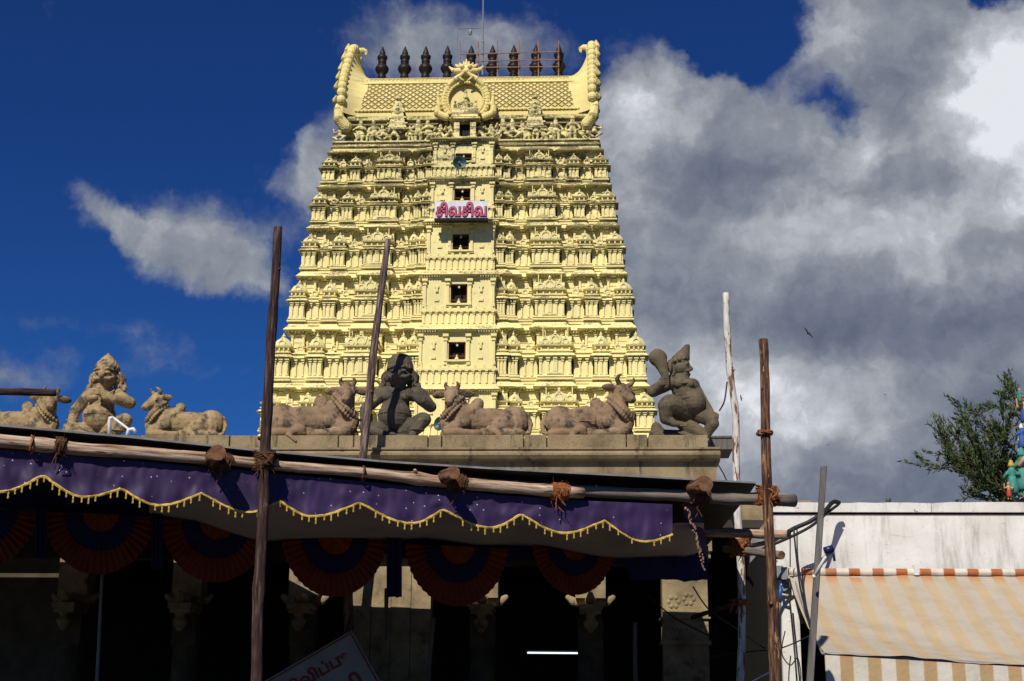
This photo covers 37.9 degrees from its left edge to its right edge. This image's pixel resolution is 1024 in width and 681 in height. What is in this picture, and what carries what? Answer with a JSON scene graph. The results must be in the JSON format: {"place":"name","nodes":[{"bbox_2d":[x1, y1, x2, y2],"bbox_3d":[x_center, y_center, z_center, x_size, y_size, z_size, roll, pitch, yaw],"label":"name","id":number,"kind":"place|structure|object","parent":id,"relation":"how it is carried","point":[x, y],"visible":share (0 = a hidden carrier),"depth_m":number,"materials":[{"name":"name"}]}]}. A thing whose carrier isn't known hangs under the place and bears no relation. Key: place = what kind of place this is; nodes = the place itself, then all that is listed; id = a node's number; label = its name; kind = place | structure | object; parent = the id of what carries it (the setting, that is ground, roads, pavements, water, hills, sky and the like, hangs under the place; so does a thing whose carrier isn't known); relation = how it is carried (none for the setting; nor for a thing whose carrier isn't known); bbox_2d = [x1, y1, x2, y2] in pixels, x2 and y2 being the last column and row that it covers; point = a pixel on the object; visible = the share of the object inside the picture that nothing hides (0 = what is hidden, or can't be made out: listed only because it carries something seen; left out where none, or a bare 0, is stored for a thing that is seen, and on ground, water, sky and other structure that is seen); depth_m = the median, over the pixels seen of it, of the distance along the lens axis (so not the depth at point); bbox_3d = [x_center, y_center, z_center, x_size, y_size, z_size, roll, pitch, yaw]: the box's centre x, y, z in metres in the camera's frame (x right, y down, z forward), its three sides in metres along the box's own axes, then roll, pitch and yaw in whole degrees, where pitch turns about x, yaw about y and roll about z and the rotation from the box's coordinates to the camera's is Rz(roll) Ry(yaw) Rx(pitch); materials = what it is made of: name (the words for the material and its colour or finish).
{"place":"outdoors","nodes":[
{"label":"outdoors","id":0,"kind":"place"},
{"bbox_2d":[194,445,225,467],"bbox_3d":[-3.369,1.516,15.004,0.180,0.167,4.502,6,-16,-20],"label":"rafter","id":1,"kind":"object","parent":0,"point":[214,454],"visible":0.15,"depth_m":12.99,"materials":[{"name":"brown wood"}]},
{"bbox_2d":[208,445,233,483],"bbox_3d":[-2.602,1.101,13.253,0.241,0.358,0.274,7,-16,-22],"label":"rope lashing","id":2,"kind":"object","parent":1,"relation":"attached to","point":[224,463],"visible":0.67,"depth_m":13.21,"materials":[{"name":"brown fabric"}]},
{"bbox_2d":[0,434,584,498],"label":"canopy beam","id":3,"kind":"structure","parent":1,"relation":"attached to","point":[415,477],"depth_m":13.46,"materials":[{"name":"brown wood"}]},
{"bbox_2d":[29,434,34,454],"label":"rope lashing","id":4,"kind":"object","parent":3,"relation":"attached to","point":[32,442],"visible":0.99,"depth_m":12.66,"materials":[{"name":"brown fabric"}]},
{"bbox_2d":[51,434,66,469],"bbox_3d":[-3.868,0.936,12.791,0.147,0.348,0.267,6,-16,-19],"label":"rope lashing","id":5,"kind":"object","parent":3,"relation":"attached to","point":[59,447],"visible":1,"depth_m":12.74,"materials":[{"name":"brown fabric"}]},
{"bbox_2d":[0,449,709,570],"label":"purple valance","id":6,"kind":"object","parent":3,"relation":"hanging from","point":[161,485],"visible":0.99,"depth_m":13.56,"materials":[{"name":"purple fabric"}]},
{"bbox_2d":[149,495,703,557],"bbox_3d":[-0.464,1.931,15.493,6.810,0.229,2.402,6,-16,-20],"label":"ceiling cloth","id":7,"kind":"object","parent":6,"relation":"attached to","point":[364,522],"visible":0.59,"depth_m":15.73,"materials":[{"name":"fabric"}]},
{"bbox_2d":[47,511,150,574],"bbox_3d":[-4.213,2.073,15.217,1.120,0.616,0.086,6,-16,-20],"label":"half round bunting","id":8,"kind":"object","parent":7,"relation":"hanging from","point":[94,543],"visible":1,"depth_m":15.21,"materials":[{"name":"red fabric"}]},
{"bbox_2d":[151,513,162,569],"bbox_3d":[-3.649,2.068,15.361,0.168,0.597,0.071,7,-16,-22],"label":"cloth drop","id":9,"kind":"object","parent":7,"relation":"hanging from","point":[156,541],"visible":1,"depth_m":15.35,"materials":[{"name":"fabric"}]},
{"bbox_2d":[163,519,267,581],"bbox_3d":[-3.103,2.209,15.621,1.150,0.632,0.078,6,-16,-20],"label":"half round bunting","id":10,"kind":"object","parent":7,"relation":"hanging from","point":[202,551],"visible":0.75,"depth_m":15.59,"materials":[{"name":"red fabric"}]},
{"bbox_2d":[281,538,386,596],"bbox_3d":[-1.912,2.428,16.033,1.162,0.639,0.077,6,-16,-20],"label":"half round bunting","id":11,"kind":"object","parent":7,"relation":"hanging from","point":[334,567],"visible":1,"depth_m":16.03,"materials":[{"name":"red fabric"}]},
{"bbox_2d":[387,537,401,597],"bbox_3d":[-1.274,2.450,16.206,0.207,0.685,0.068,7,-17,-24],"label":"cloth drop","id":12,"kind":"object","parent":7,"relation":"hanging from","point":[394,566],"visible":0.98,"depth_m":16.19,"materials":[{"name":"blue fabric"}]},
{"bbox_2d":[405,544,507,605],"bbox_3d":[-0.610,2.604,16.502,1.196,0.658,0.086,6,-16,-21],"label":"half round bunting","id":13,"kind":"object","parent":7,"relation":"hanging from","point":[455,575],"visible":1,"depth_m":16.51,"materials":[{"name":"red fabric"}]},
{"bbox_2d":[532,545,613,594],"bbox_3d":[0.710,2.618,17.027,1.018,0.560,0.082,6,-16,-19],"label":"half round bunting","id":14,"kind":"object","parent":7,"relation":"hanging from","point":[569,572],"visible":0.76,"depth_m":17.01,"materials":[{"name":"red fabric"}]},
{"bbox_2d":[704,528,790,538],"bbox_3d":[2.465,2.104,16.297,1.151,0.108,0.132,-2,-15,24],"label":"side pole","id":15,"kind":"object","parent":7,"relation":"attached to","point":[747,533],"visible":0.81,"depth_m":16.25,"materials":[{"name":"brown wood"}]},
{"bbox_2d":[360,464,365,481],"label":"rope lashing","id":16,"kind":"object","parent":3,"relation":"attached to","point":[364,473],"visible":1,"depth_m":13.66,"materials":[{"name":"brown fabric"}]},
{"bbox_2d":[415,466,459,488],"bbox_3d":[-1.337,1.758,15.748,0.146,0.143,4.501,6,-16,-20],"label":"rafter","id":17,"kind":"object","parent":3,"relation":"on","point":[448,474],"visible":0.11,"depth_m":13.75,"materials":[{"name":"brown wood"}]},
{"bbox_2d":[444,471,470,507],"bbox_3d":[-0.534,1.388,14.002,0.267,0.378,0.281,6,-16,-20],"label":"rope lashing","id":18,"kind":"object","parent":17,"relation":"attached to","point":[458,484],"visible":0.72,"depth_m":13.95,"materials":[{"name":"brown fabric"}]},
{"bbox_2d":[548,478,570,511],"bbox_3d":[0.454,1.487,14.368,0.232,0.344,0.256,8,-17,-27],"label":"rope lashing","id":19,"kind":"object","parent":3,"relation":"attached to","point":[561,491],"visible":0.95,"depth_m":14.31,"materials":[{"name":"brown fabric"}]},
{"bbox_2d":[473,477,797,506],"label":"canopy beam","id":20,"kind":"structure","parent":3,"relation":"attached to","point":[730,498],"depth_m":14.82,"materials":[{"name":"wood"}]},
{"bbox_2d":[753,484,782,507],"bbox_3d":[2.582,1.590,15.097,0.298,0.277,0.288,-11,-19,37],"label":"rope lashing","id":21,"kind":"object","parent":20,"relation":"attached to","point":[774,496],"visible":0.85,"depth_m":15.04,"materials":[{"name":"brown fabric"}]},
{"bbox_2d":[0,424,755,565],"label":"canopy roof","id":22,"kind":"structure","parent":1,"relation":"on","point":[717,516],"depth_m":14.42,"materials":[{"name":"grey metal"}]},
{"bbox_2d":[0,388,56,395],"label":"pole","id":23,"kind":"object","parent":22,"relation":"on","point":[27,392],"visible":1,"depth_m":12.60,"materials":[{"name":"brown wood"}]},
{"bbox_2d":[35,507,46,558],"bbox_3d":[-4.721,1.927,14.973,0.164,0.524,0.072,7,-16,-23],"label":"cloth drop","id":24,"kind":"object","parent":22,"relation":"hanging from","point":[40,532],"visible":1,"depth_m":14.97,"materials":[{"name":"fabric"}]},
{"bbox_2d":[107,416,136,435],"bbox_3d":[-5.561,1.224,21.316,0.439,0.301,0.056,0,-15,3],"label":"bent pipe","id":25,"kind":"object","parent":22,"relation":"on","point":[133,429],"visible":0.93,"depth_m":21.30,"materials":[{"name":"white plastic"}]},
{"bbox_2d":[0,488,707,581],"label":"navy pelmet","id":26,"kind":"object","parent":22,"relation":"hanging from","point":[685,568],"visible":0.38,"depth_m":16.66,"materials":[{"name":"fabric"}]},
{"bbox_2d":[0,510,34,564],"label":"half round bunting","id":27,"kind":"object","parent":26,"relation":"hanging from","point":[17,529],"visible":1,"depth_m":14.95,"materials":[{"name":"red fabric"}]},
{"bbox_2d":[344,238,390,633],"bbox_3d":[-2.167,1.808,21.904,0.306,6.967,0.175,2,-15,4],"label":"tall pole","id":28,"kind":"object","parent":22,"relation":"attached to","point":[348,598],"visible":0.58,"depth_m":22.20,"materials":[{"name":"brown wood"}]},
{"bbox_2d":[641,476,712,503],"bbox_3d":[1.082,1.949,16.657,0.186,0.161,4.501,6,-16,-20],"label":"rafter","id":29,"kind":"object","parent":22,"relation":"on","point":[700,484],"visible":0.13,"depth_m":14.70,"materials":[{"name":"brown wood"}]},
{"bbox_2d":[689,491,713,517],"bbox_3d":[1.869,1.590,14.903,0.240,0.364,0.300,6,-16,-19],"label":"rope lashing","id":30,"kind":"object","parent":29,"relation":"attached to","point":[701,502],"visible":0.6,"depth_m":14.84,"materials":[{"name":"brown fabric"}]},
{"bbox_2d":[384,588,388,639],"bbox_3d":[-1.673,3.632,19.841,0.059,0.672,0.069,-1,-15,3],"label":"thin pole","id":31,"kind":"object","parent":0,"point":[386,598],"visible":0.91,"depth_m":19.82,"materials":[{"name":"grey metal"}]},
{"bbox_2d":[256,40,657,438],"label":"temple gateway tower","id":32,"kind":"structure","parent":0,"point":[523,298],"depth_m":111.72,"materials":[{"name":"stone"}]},
{"bbox_2d":[453,156,466,173],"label":"horn loudspeaker","id":33,"kind":"object","parent":32,"relation":"attached to","point":[459,162],"visible":1,"depth_m":112.63,"materials":[{"name":"teal metal"}]},
{"bbox_2d":[434,201,487,222],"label":"lettered sign","id":34,"kind":"object","parent":32,"relation":"attached to","point":[461,211],"visible":1,"depth_m":110.44,"materials":[{"name":"paint"}]},
{"bbox_2d":[435,109,492,136],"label":"roof doorway","id":35,"kind":"structure","parent":32,"relation":"in","point":[465,121],"depth_m":115.75,"materials":[{"name":"yellow stone"}]},
{"bbox_2d":[457,27,480,74],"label":"roof lamp","id":36,"kind":"object","parent":32,"relation":"hanging from","point":[470,32],"visible":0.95,"depth_m":124.11,"materials":[{"name":"grey metal"}]},
{"bbox_2d":[459,40,558,76],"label":"roof railing","id":37,"kind":"object","parent":32,"relation":"on","point":[518,60],"visible":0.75,"depth_m":123.27,"materials":[{"name":"brown metal"}]},
{"bbox_2d":[481,0,483,74],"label":"lightning mast","id":38,"kind":"object","parent":37,"relation":"attached to","point":[482,72],"visible":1,"depth_m":124.01,"materials":[{"name":"grey metal"}]},
{"bbox_2d":[0,0,1023,502],"label":"sky","id":39,"kind":"structure","parent":0,"point":[850,173],"materials":[{"name":"blue"}]},
{"bbox_2d":[644,592,707,635],"bbox_3d":[2.160,3.592,19.601,0.848,0.580,0.112,-4,-16,16],"label":"cable","id":40,"kind":"object","parent":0,"point":[673,616],"visible":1,"depth_m":19.64,"materials":[{"name":"black rubber"}]},
{"bbox_2d":[749,499,840,547],"bbox_3d":[3.632,2.376,19.325,1.483,0.729,0.265,7,-16,-24],"label":"cable","id":41,"kind":"object","parent":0,"point":[830,504],"visible":0.73,"depth_m":19.36,"materials":[{"name":"black rubber"}]},
{"bbox_2d":[750,503,838,555],"bbox_3d":[3.646,2.430,19.239,1.445,0.774,0.178,7,-16,-22],"label":"cable","id":42,"kind":"object","parent":41,"relation":"hanging from","point":[809,526],"visible":0.69,"depth_m":19.22,"materials":[{"name":"black rubber"}]},
{"label":"ground","id":43,"kind":"structure","parent":0,"visible":0},
{"bbox_2d":[95,574,103,680],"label":"thin pole","id":44,"kind":"object","parent":43,"relation":"on","point":[99,631],"visible":0.91,"depth_m":18.97,"materials":[{"name":"grey metal"}]},
{"bbox_2d":[251,226,281,680],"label":"tall pole","id":45,"kind":"object","parent":43,"relation":"on","point":[259,577],"visible":1,"depth_m":13.20,"materials":[{"name":"brown wood"}]},
{"bbox_2d":[252,449,279,475],"bbox_3d":[-2.206,1.092,13.309,0.251,0.270,0.273,0,-15,3],"label":"rope lashing","id":46,"kind":"object","parent":45,"relation":"attached to","point":[267,456],"visible":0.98,"depth_m":13.24,"materials":[{"name":"brown fabric"}]},
{"bbox_2d":[265,630,379,680],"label":"notice board","id":47,"kind":"object","parent":43,"relation":"on","point":[343,658],"visible":1,"depth_m":19.16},
{"bbox_2d":[0,435,720,680],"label":"pillared hall","id":48,"kind":"structure","parent":43,"relation":"on","point":[172,620],"depth_m":22.38,"materials":[{"name":"stone"}]},
{"bbox_2d":[0,386,71,428],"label":"bull statue","id":49,"kind":"object","parent":48,"relation":"on","point":[42,413],"visible":0.66,"depth_m":23.09,"materials":[{"name":"stone"}]},
{"bbox_2d":[63,353,135,434],"bbox_3d":[-6.382,0.872,23.230,1.076,1.444,0.580,0,-15,3],"label":"guardian statue","id":50,"kind":"object","parent":48,"relation":"on","point":[100,396],"visible":0.87,"depth_m":23.11,"materials":[{"name":"stone"}]},
{"bbox_2d":[141,387,227,434],"bbox_3d":[-5.048,1.174,23.064,1.336,0.911,0.598,0,-15,3],"label":"bull statue","id":51,"kind":"object","parent":48,"relation":"on","point":[162,417],"visible":0.88,"depth_m":22.95,"materials":[{"name":"stone"}]},
{"bbox_2d":[259,377,365,441],"bbox_3d":[-3.043,1.094,22.957,1.694,1.077,0.696,0,-15,3],"label":"bull statue","id":52,"kind":"object","parent":48,"relation":"on","point":[337,414],"visible":0.8,"depth_m":22.81,"materials":[{"name":"stone"}]},
{"bbox_2d":[358,353,435,434],"bbox_3d":[-1.761,0.858,22.993,1.204,1.427,0.586,0,-15,3],"label":"guardian statue","id":53,"kind":"object","parent":48,"relation":"on","point":[394,395],"visible":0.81,"depth_m":22.89,"materials":[{"name":"stone"}]},
{"bbox_2d":[434,417,440,430],"bbox_3d":[-1.453,1.755,30.760,0.291,0.354,0.195,-11,-19,36],"label":"horn loudspeaker","id":54,"kind":"object","parent":48,"relation":"on","point":[437,424],"visible":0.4,"depth_m":30.77,"materials":[{"name":"teal metal"}]},
{"bbox_2d":[432,381,532,435],"bbox_3d":[-0.459,1.115,22.825,1.569,0.997,0.646,0,-15,3],"label":"bull statue","id":55,"kind":"object","parent":48,"relation":"on","point":[459,415],"visible":0.89,"depth_m":22.70,"materials":[{"name":"stone"}]},
{"bbox_2d":[524,650,577,654],"bbox_3d":[0.787,5.326,25.508,1.148,0.080,0.074,0,-15,3],"label":"tube light","id":56,"kind":"object","parent":48,"relation":"attached to","point":[550,652],"visible":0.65,"depth_m":25.50,"materials":[{"name":"white glass"}]},
{"bbox_2d":[540,373,635,437],"bbox_3d":[1.159,1.059,22.762,1.470,1.101,0.659,0,-15,3],"label":"bull statue","id":57,"kind":"object","parent":48,"relation":"on","point":[613,415],"visible":0.91,"depth_m":22.61,"materials":[{"name":"stone"}]},
{"bbox_2d":[647,344,718,438],"bbox_3d":[2.601,0.787,22.784,1.084,1.550,0.623,0,-15,3],"label":"guardian statue","id":58,"kind":"object","parent":48,"relation":"on","point":[685,407],"visible":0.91,"depth_m":22.66,"materials":[{"name":"stone"}]},
{"bbox_2d":[708,436,731,457],"bbox_3d":[3.318,1.702,23.826,0.375,0.210,0.820,0,-15,3],"label":"roof plank","id":59,"kind":"object","parent":48,"relation":"on","point":[724,443],"visible":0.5,"depth_m":23.46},
{"bbox_2d":[715,461,726,479],"bbox_3d":[3.060,1.974,21.600,0.024,0.687,1.021,2,-15,-5],"label":"cable","id":60,"kind":"object","parent":48,"relation":"hanging from","point":[721,470],"visible":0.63,"depth_m":21.74,"materials":[{"name":"black rubber"}]},
{"bbox_2d":[425,617,435,680],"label":"thin pole","id":61,"kind":"object","parent":43,"relation":"on","point":[431,645],"visible":1,"depth_m":19.67,"materials":[{"name":"brown wood"}]},
{"bbox_2d":[633,622,637,680],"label":"thin pole","id":62,"kind":"object","parent":43,"relation":"on","point":[635,671],"visible":1,"depth_m":19.53,"materials":[{"name":"grey metal"}]},
{"bbox_2d":[723,292,745,680],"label":"tall pole","id":63,"kind":"object","parent":43,"relation":"on","point":[740,674],"visible":0.81,"depth_m":17.98,"materials":[{"name":"white wood"}]},
{"bbox_2d":[691,600,742,619],"bbox_3d":[2.514,3.331,18.465,0.075,0.071,2.435,2,-15,-6],"label":"side pole","id":64,"kind":"object","parent":63,"relation":"attached to","point":[712,610],"visible":0.94,"depth_m":18.38,"materials":[{"name":"brown"}]},
{"bbox_2d":[719,382,727,410],"bbox_3d":[2.575,0.677,18.151,0.137,0.380,0.046,6,-16,-21],"label":"bark strip","id":65,"kind":"object","parent":63,"relation":"hanging from","point":[724,396],"visible":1,"depth_m":18.14,"materials":[{"name":"white wood"}]},
{"bbox_2d":[693,586,764,648],"bbox_3d":[2.689,3.300,17.970,0.272,1.010,3.452,2,-15,-6],"label":"cable","id":66,"kind":"object","parent":63,"relation":"attached to","point":[756,642],"visible":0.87,"depth_m":18.92,"materials":[{"name":"black rubber"}]},
{"bbox_2d":[729,597,752,615],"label":"rope lashing","id":67,"kind":"object","parent":63,"relation":"attached to","point":[746,602],"visible":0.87,"depth_m":17.38,"materials":[{"name":"brown fabric"}]},
{"bbox_2d":[712,636,808,656],"bbox_3d":[2.830,3.642,17.822,0.393,0.200,1.597,12,-19,-37],"label":"cable","id":68,"kind":"object","parent":63,"relation":"attached to","point":[761,650],"visible":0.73,"depth_m":17.50,"materials":[{"name":"black rubber"}]},
{"bbox_2d":[707,520,762,680],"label":"passage wall","id":69,"kind":"structure","parent":43,"relation":"on","point":[722,584],"depth_m":24.10,"materials":[{"name":"stone"}]},
{"bbox_2d":[729,500,810,519],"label":"stone block","id":70,"kind":"structure","parent":69,"relation":"on","point":[752,512],"depth_m":22.94,"materials":[{"name":"stone"}]},
{"bbox_2d":[758,338,781,680],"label":"tall pole","id":71,"kind":"object","parent":43,"relation":"on","point":[774,637],"visible":1,"depth_m":14.91,"materials":[{"name":"brown wood"}]},
{"bbox_2d":[722,545,784,559],"bbox_3d":[2.724,2.400,16.941,0.124,0.116,1.153,7,-7,-24],"label":"side pole","id":72,"kind":"object","parent":71,"relation":"attached to","point":[759,552],"visible":0.69,"depth_m":16.83,"materials":[{"name":"wood"}]},
{"bbox_2d":[728,538,751,559],"bbox_3d":[2.615,2.393,17.156,0.308,0.298,0.339,0,-15,3],"label":"rope lashing","id":73,"kind":"object","parent":72,"relation":"attached to","point":[737,546],"visible":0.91,"depth_m":17.08,"materials":[{"name":"brown fabric"}]},
{"bbox_2d":[756,429,773,436],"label":"rope lashing","id":74,"kind":"object","parent":71,"relation":"attached to","point":[761,431],"visible":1,"depth_m":15.14,"materials":[{"name":"brown fabric"}]},
{"bbox_2d":[778,585,782,602],"bbox_3d":[3.152,3.992,17.633,0.248,2.198,0.127,0,-15,3],"label":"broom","id":75,"kind":"object","parent":43,"relation":"on","point":[780,592],"visible":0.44,"depth_m":17.87,"materials":[{"name":"blue plastic"}]},
{"bbox_2d":[806,466,826,680],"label":"sawn post","id":76,"kind":"object","parent":43,"relation":"on","point":[815,594],"visible":1,"depth_m":14.24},
{"bbox_2d":[812,545,835,578],"bbox_3d":[2.928,2.081,14.055,0.232,0.310,0.101,-5,-16,20],"label":"pipe fitting","id":77,"kind":"object","parent":76,"relation":"attached to","point":[828,550],"visible":1,"depth_m":14.06,"materials":[{"name":"white plastic"}]},
{"bbox_2d":[737,502,1023,680],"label":"white building","id":78,"kind":"structure","parent":43,"relation":"on","point":[966,535],"depth_m":19.78,"materials":[{"name":"white paint"}]},
{"bbox_2d":[776,566,787,596],"bbox_3d":[3.532,3.165,19.591,0.165,0.409,0.172,0,-15,3],"label":"junction box","id":79,"kind":"object","parent":78,"relation":"attached to","point":[779,574],"visible":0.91,"depth_m":19.56,"materials":[{"name":"grey metal"}]},
{"bbox_2d":[788,597,797,680],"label":"cable","id":80,"kind":"object","parent":79,"relation":"attached to","point":[793,638],"visible":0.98,"depth_m":19.31,"materials":[{"name":"black rubber"}]},
{"bbox_2d":[778,565,1023,680],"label":"striped awning","id":81,"kind":"object","parent":78,"relation":"attached to","point":[876,624],"visible":0.98,"depth_m":18.10,"materials":[{"name":"fabric"}]},
{"bbox_2d":[781,631,801,680],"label":"cable","id":82,"kind":"object","parent":81,"relation":"attached to","point":[793,661],"visible":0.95,"depth_m":18.99,"materials":[{"name":"black rubber"}]},
{"bbox_2d":[793,527,809,624],"bbox_3d":[3.559,2.900,18.425,0.062,1.404,1.419,-1,-15,4],"label":"cable","id":83,"kind":"object","parent":81,"relation":"hanging from","point":[799,577],"visible":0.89,"depth_m":18.48,"materials":[{"name":"black rubber"}]},
{"bbox_2d":[796,528,809,617],"bbox_3d":[3.597,2.885,18.530,0.048,1.274,1.216,-1,-15,6],"label":"cable","id":84,"kind":"object","parent":81,"relation":"attached to","point":[799,570],"visible":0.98,"depth_m":18.65,"materials":[{"name":"black rubber"}]},
{"bbox_2d":[896,367,1020,501],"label":"feathery tree","id":85,"kind":"object","parent":43,"relation":"on","point":[976,463],"visible":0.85,"depth_m":41.63,"materials":[{"name":"green plant"}]},
{"bbox_2d":[1003,388,1023,501],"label":"painted shrine","id":86,"kind":"object","parent":43,"relation":"on","point":[1015,486],"visible":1,"depth_m":29.65,"materials":[{"name":"multicoloured paint"}]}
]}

